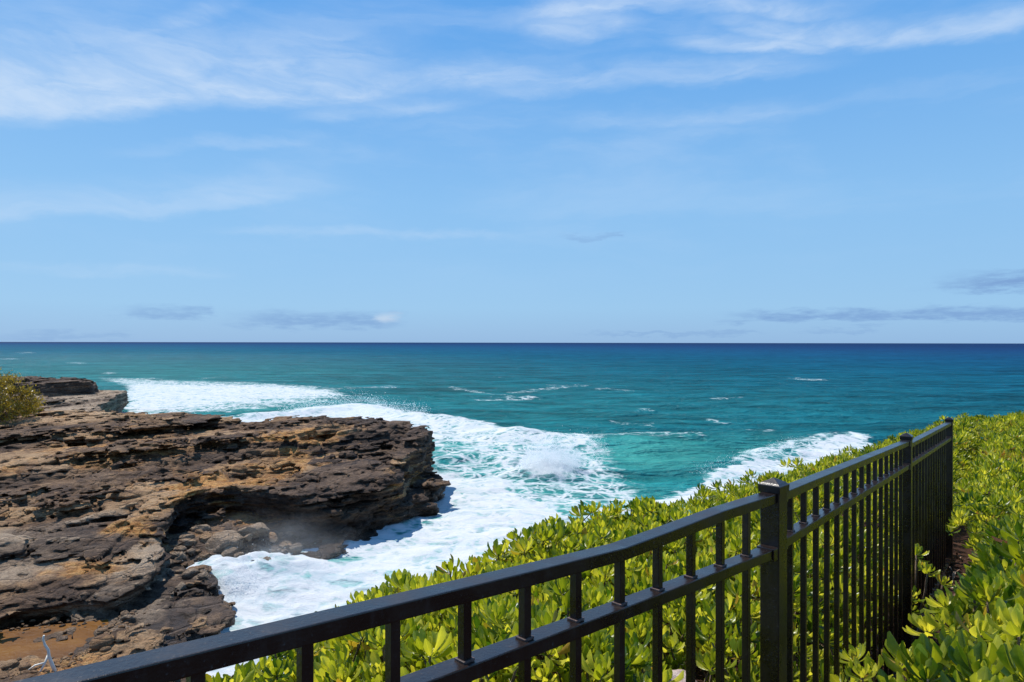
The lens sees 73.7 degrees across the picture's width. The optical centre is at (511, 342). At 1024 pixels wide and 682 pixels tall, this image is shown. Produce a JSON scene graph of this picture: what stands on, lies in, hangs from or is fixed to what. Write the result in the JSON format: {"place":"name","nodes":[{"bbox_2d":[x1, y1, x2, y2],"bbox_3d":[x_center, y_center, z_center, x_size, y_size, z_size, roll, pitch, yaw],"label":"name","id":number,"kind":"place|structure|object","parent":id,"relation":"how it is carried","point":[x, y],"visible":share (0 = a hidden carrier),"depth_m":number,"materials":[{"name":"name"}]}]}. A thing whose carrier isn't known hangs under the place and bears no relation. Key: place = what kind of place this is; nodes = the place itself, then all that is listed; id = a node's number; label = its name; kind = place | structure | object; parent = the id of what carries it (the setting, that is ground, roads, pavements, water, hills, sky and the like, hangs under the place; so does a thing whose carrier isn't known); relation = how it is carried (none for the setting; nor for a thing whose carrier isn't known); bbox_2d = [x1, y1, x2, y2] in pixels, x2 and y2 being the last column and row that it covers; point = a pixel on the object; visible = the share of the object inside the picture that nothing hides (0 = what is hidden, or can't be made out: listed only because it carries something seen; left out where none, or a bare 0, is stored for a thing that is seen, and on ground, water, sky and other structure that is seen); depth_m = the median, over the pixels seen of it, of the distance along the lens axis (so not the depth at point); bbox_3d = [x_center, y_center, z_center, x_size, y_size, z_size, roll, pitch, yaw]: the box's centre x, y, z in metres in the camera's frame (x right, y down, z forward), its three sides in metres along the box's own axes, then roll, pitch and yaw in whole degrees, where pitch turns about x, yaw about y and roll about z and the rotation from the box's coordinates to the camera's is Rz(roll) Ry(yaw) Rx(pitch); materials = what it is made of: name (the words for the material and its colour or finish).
{"place":"outdoors","nodes":[
{"label":"outdoors","id":0,"kind":"place"},
{"bbox_2d":[0,376,450,681],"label":"rocky headland","id":1,"kind":"structure","parent":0,"point":[105,503],"depth_m":34.59,"materials":[{"name":"brown stone"}]},
{"bbox_2d":[0,367,49,423],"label":"coastal bush","id":2,"kind":"object","parent":1,"relation":"on","point":[6,399],"visible":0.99,"depth_m":52.57,"materials":[{"name":"green plant"}]},
{"bbox_2d":[28,635,56,671],"bbox_3d":[-12.919,8.626,18.675,0.884,1.140,0.253,0,0,-28],"label":"driftwood branch","id":3,"kind":"object","parent":1,"relation":"on","point":[51,662],"visible":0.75,"depth_m":18.76,"materials":[{"name":"grey wood"}]},
{"bbox_2d":[0,619,108,660],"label":"tide pool","id":4,"kind":"structure","parent":1,"relation":"on","point":[17,643],"depth_m":21.14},
{"bbox_2d":[0,610,150,678],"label":"gravel","id":5,"kind":"structure","parent":1,"relation":"on","point":[102,640],"depth_m":20.09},
{"bbox_2d":[171,551,180,558],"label":"boulder","id":6,"kind":"object","parent":1,"relation":"on","point":[175,554],"visible":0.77,"depth_m":28.67,"materials":[{"name":"stone"}]},
{"bbox_2d":[172,545,186,551],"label":"boulder","id":7,"kind":"object","parent":1,"relation":"on","point":[180,548],"visible":0.77,"depth_m":29.32,"materials":[{"name":"stone"}]},
{"bbox_2d":[174,569,184,573],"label":"boulder","id":8,"kind":"object","parent":1,"relation":"on","point":[180,571],"visible":0.83,"depth_m":27.00,"materials":[{"name":"stone"}]},
{"bbox_2d":[174,582,185,591],"bbox_3d":[-12.429,9.175,25.573,0.334,0.354,0.374,0,0,37],"label":"boulder","id":9,"kind":"object","parent":1,"relation":"on","point":[181,586],"visible":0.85,"depth_m":25.51,"materials":[{"name":"stone"}]},
{"bbox_2d":[174,551,185,559],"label":"boulder","id":10,"kind":"object","parent":1,"relation":"on","point":[182,555],"visible":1,"depth_m":28.72,"materials":[{"name":"grey stone"}]},
{"bbox_2d":[178,534,194,538],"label":"boulder","id":11,"kind":"object","parent":1,"relation":"on","point":[191,536],"visible":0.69,"depth_m":30.52,"materials":[{"name":"grey stone"}]},
{"bbox_2d":[179,538,195,546],"bbox_3d":[-14.435,8.884,30.285,0.820,0.411,0.509,-1,-10,-12],"label":"boulder","id":12,"kind":"object","parent":1,"relation":"on","point":[189,542],"visible":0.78,"depth_m":30.15,"materials":[{"name":"stone"}]},
{"bbox_2d":[185,560,194,567],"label":"boulder","id":13,"kind":"object","parent":1,"relation":"on","point":[192,562],"visible":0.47,"depth_m":28.66,"materials":[{"name":"stone"}]},
{"bbox_2d":[181,568,199,578],"bbox_3d":[-12.547,9.032,26.658,0.631,0.392,0.612,-17,-12,9],"label":"boulder","id":14,"kind":"object","parent":1,"relation":"on","point":[189,573],"visible":0.89,"depth_m":26.46,"materials":[{"name":"stone"}]},
{"bbox_2d":[186,548,195,555],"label":"boulder","id":15,"kind":"object","parent":1,"relation":"on","point":[191,551],"visible":0.99,"depth_m":29.33,"materials":[{"name":"brown stone"}]},
{"bbox_2d":[186,582,195,587],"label":"boulder","id":16,"kind":"object","parent":1,"relation":"on","point":[190,584],"visible":0.93,"depth_m":25.68,"materials":[{"name":"grey stone"}]},
{"bbox_2d":[190,525,198,531],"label":"boulder","id":17,"kind":"object","parent":1,"relation":"on","point":[193,528],"visible":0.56,"depth_m":31.66,"materials":[{"name":"grey stone"}]},
{"bbox_2d":[192,565,203,570],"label":"boulder","id":18,"kind":"object","parent":1,"relation":"on","point":[199,567],"visible":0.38,"depth_m":27.13,"materials":[{"name":"stone"}]},
{"bbox_2d":[195,529,203,533],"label":"boulder","id":19,"kind":"object","parent":1,"relation":"on","point":[199,531],"visible":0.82,"depth_m":31.43,"materials":[{"name":"grey stone"}]},
{"bbox_2d":[197,573,204,579],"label":"boulder","id":20,"kind":"object","parent":1,"relation":"on","point":[201,576],"visible":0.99,"depth_m":26.09,"materials":[{"name":"stone"}]},
{"bbox_2d":[196,571,208,579],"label":"boulder","id":21,"kind":"object","parent":1,"relation":"on","point":[205,573],"visible":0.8,"depth_m":26.23,"materials":[{"name":"stone"}]},
{"bbox_2d":[198,551,208,558],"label":"boulder","id":22,"kind":"object","parent":1,"relation":"on","point":[204,554],"visible":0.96,"depth_m":29.32,"materials":[{"name":"stone"}]},
{"bbox_2d":[197,524,210,531],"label":"boulder","id":23,"kind":"object","parent":1,"relation":"on","point":[205,527],"visible":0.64,"depth_m":31.80,"materials":[{"name":"grey stone"}]},
{"bbox_2d":[199,533,212,540],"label":"boulder","id":24,"kind":"object","parent":1,"relation":"on","point":[205,536],"visible":0.87,"depth_m":30.57,"materials":[{"name":"brown stone"}]},
{"bbox_2d":[202,564,211,572],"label":"boulder","id":25,"kind":"object","parent":1,"relation":"on","point":[208,568],"visible":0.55,"depth_m":27.38,"materials":[{"name":"brown stone"}]},
{"bbox_2d":[208,521,219,525],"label":"boulder","id":26,"kind":"object","parent":1,"relation":"on","point":[210,523],"visible":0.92,"depth_m":33.45,"materials":[{"name":"black stone"}]},
{"bbox_2d":[205,530,246,552],"bbox_3d":[-12.810,8.953,30.516,1.464,0.921,1.789,0,0,45],"label":"boulder","id":27,"kind":"object","parent":1,"relation":"on","point":[218,542],"visible":0.76,"depth_m":30.16,"materials":[{"name":"stone"}]},
{"bbox_2d":[221,545,238,556],"bbox_3d":[-12.310,9.247,29.898,0.714,0.488,0.913,18,19,15],"label":"boulder","id":28,"kind":"object","parent":1,"relation":"on","point":[229,551],"visible":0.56,"depth_m":29.74,"materials":[{"name":"stone"}]},
{"bbox_2d":[233,552,243,557],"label":"boulder","id":29,"kind":"object","parent":1,"relation":"on","point":[238,554],"visible":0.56,"depth_m":29.58,"materials":[{"name":"brown stone"}]},
{"bbox_2d":[244,533,252,541],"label":"boulder","id":30,"kind":"object","parent":1,"relation":"on","point":[248,537],"visible":1,"depth_m":30.64,"materials":[{"name":"grey stone"}]},
{"bbox_2d":[247,543,256,549],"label":"boulder","id":31,"kind":"object","parent":1,"relation":"on","point":[251,546],"visible":0.98,"depth_m":30.71,"materials":[{"name":"grey stone"}]},
{"bbox_2d":[237,522,269,537],"bbox_3d":[-11.923,8.737,31.591,1.180,0.848,1.463,0,0,2],"label":"boulder","id":32,"kind":"object","parent":1,"relation":"on","point":[259,529],"visible":0.8,"depth_m":30.97,"materials":[{"name":"grey stone"}]},
{"bbox_2d":[254,545,265,551],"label":"boulder","id":33,"kind":"object","parent":1,"relation":"on","point":[260,548],"visible":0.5,"depth_m":30.93,"materials":[{"name":"grey stone"}]},
{"bbox_2d":[265,532,277,544],"bbox_3d":[-11.449,9.387,32.512,0.862,0.538,0.657,22,12,38],"label":"boulder","id":34,"kind":"object","parent":1,"relation":"on","point":[271,538],"visible":0.84,"depth_m":32.27,"materials":[{"name":"stone"}]},
{"bbox_2d":[277,548,285,553],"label":"boulder","id":35,"kind":"object","parent":1,"relation":"on","point":[279,550],"visible":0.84,"depth_m":31.05,"materials":[{"name":"grey stone"}]},
{"bbox_2d":[284,543,291,548],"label":"boulder","id":36,"kind":"object","parent":1,"relation":"on","point":[286,545],"visible":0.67,"depth_m":31.50,"materials":[{"name":"grey stone"}]},
{"bbox_2d":[288,543,302,553],"bbox_3d":[-9.925,9.440,31.375,0.623,0.467,0.735,6,-8,-36],"label":"boulder","id":37,"kind":"object","parent":1,"relation":"on","point":[296,548],"visible":1,"depth_m":31.11,"materials":[{"name":"grey stone"}]},
{"bbox_2d":[0,342,1023,677],"bbox_3d":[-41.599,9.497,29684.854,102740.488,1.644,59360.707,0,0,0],"label":"sea water","id":38,"kind":"structure","parent":0,"point":[664,422],"depth_m":110.76,"materials":[{"name":"teal liquid"}]},
{"bbox_2d":[182,389,806,591],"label":"crest spray","id":39,"kind":"object","parent":38,"relation":"on","point":[351,401],"visible":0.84,"depth_m":67.05,"materials":[{"name":"white liquid"}]},
{"bbox_2d":[517,433,588,469],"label":"wave spray","id":40,"kind":"object","parent":38,"relation":"on","point":[529,460],"visible":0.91,"depth_m":51.63,"materials":[{"name":"white liquid"}]},
{"bbox_2d":[0,0,1023,342],"label":"sky","id":41,"kind":"structure","parent":0,"point":[417,171],"materials":[{"name":"blue"}]},
{"bbox_2d":[407,448,1023,681],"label":"ground","id":42,"kind":"structure","parent":0,"point":[958,541],"depth_m":5.68,"materials":[{"name":"red soil"}]},
{"bbox_2d":[13,417,953,681],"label":"metal fence","id":43,"kind":"object","parent":42,"relation":"on","point":[923,470],"visible":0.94,"depth_m":1.64,"materials":[{"name":"black metal"}]},
{"bbox_2d":[231,508,898,681],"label":"naupaka stems","id":44,"kind":"object","parent":42,"relation":"on","point":[382,657],"visible":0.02,"depth_m":2.94,"materials":[{"name":"plant"}]},
{"bbox_2d":[206,412,983,681],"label":"naupaka ground cover","id":45,"kind":"object","parent":42,"relation":"on","point":[334,657],"visible":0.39,"depth_m":3.08,"materials":[{"name":"green plant"}]},
{"bbox_2d":[668,669,696,681],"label":"pale stone","id":46,"kind":"object","parent":45,"relation":"on","point":[677,672],"visible":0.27,"depth_m":2.54,"materials":[{"name":"white stone"}]},
{"bbox_2d":[830,639,938,681],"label":"naupaka shrub","id":47,"kind":"object","parent":42,"relation":"on","point":[871,668],"visible":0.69,"depth_m":2.36,"materials":[{"name":"green plant"}]},
{"bbox_2d":[883,591,930,638],"bbox_3d":[2.243,1.593,3.915,0.342,0.339,0.273,0,0,-16],"label":"naupaka shrub","id":48,"kind":"object","parent":42,"relation":"on","point":[926,606],"visible":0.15,"depth_m":3.88,"materials":[{"name":"green plant"}]},
{"bbox_2d":[868,651,946,681],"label":"naupaka shrub","id":49,"kind":"object","parent":42,"relation":"on","point":[929,671],"visible":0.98,"depth_m":2.06,"materials":[{"name":"green plant"}]},
{"bbox_2d":[883,543,955,631],"bbox_3d":[2.373,1.489,4.072,0.403,0.568,0.479,0,0,0],"label":"naupaka shrub","id":50,"kind":"object","parent":42,"relation":"on","point":[926,568],"visible":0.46,"depth_m":4.00,"materials":[{"name":"green plant"}]},
{"bbox_2d":[895,553,1001,679],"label":"leaf litter","id":51,"kind":"object","parent":42,"relation":"on","point":[954,574],"visible":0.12,"depth_m":5.22,"materials":[{"name":"brown plant"}]},
{"bbox_2d":[882,630,1019,681],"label":"naupaka shrub","id":52,"kind":"object","parent":42,"relation":"on","point":[925,646],"visible":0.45,"depth_m":2.22,"materials":[{"name":"green plant"}]},
{"bbox_2d":[902,575,1008,647],"bbox_3d":[1.920,1.342,2.787,0.497,0.725,0.475,0,0,0],"label":"naupaka shrub","id":53,"kind":"object","parent":42,"relation":"on","point":[926,623],"visible":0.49,"depth_m":2.84,"materials":[{"name":"green plant"}]},
{"bbox_2d":[910,597,1023,679],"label":"naupaka shrub","id":54,"kind":"object","parent":42,"relation":"on","point":[988,628],"visible":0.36,"depth_m":2.32,"materials":[{"name":"green plant"}]},
{"bbox_2d":[923,568,1023,637],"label":"naupaka shrub","id":55,"kind":"object","parent":42,"relation":"on","point":[1017,578],"visible":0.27,"depth_m":2.86,"materials":[{"name":"green plant"}]},
{"bbox_2d":[935,642,1023,681],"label":"naupaka shrub","id":56,"kind":"object","parent":42,"relation":"on","point":[1005,667],"visible":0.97,"depth_m":1.97,"materials":[{"name":"green plant"}]},
{"bbox_2d":[939,410,1023,680],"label":"naupaka slope cover","id":57,"kind":"object","parent":42,"relation":"on","point":[1000,458],"visible":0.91,"depth_m":5.79,"materials":[{"name":"green plant"}]}
]}

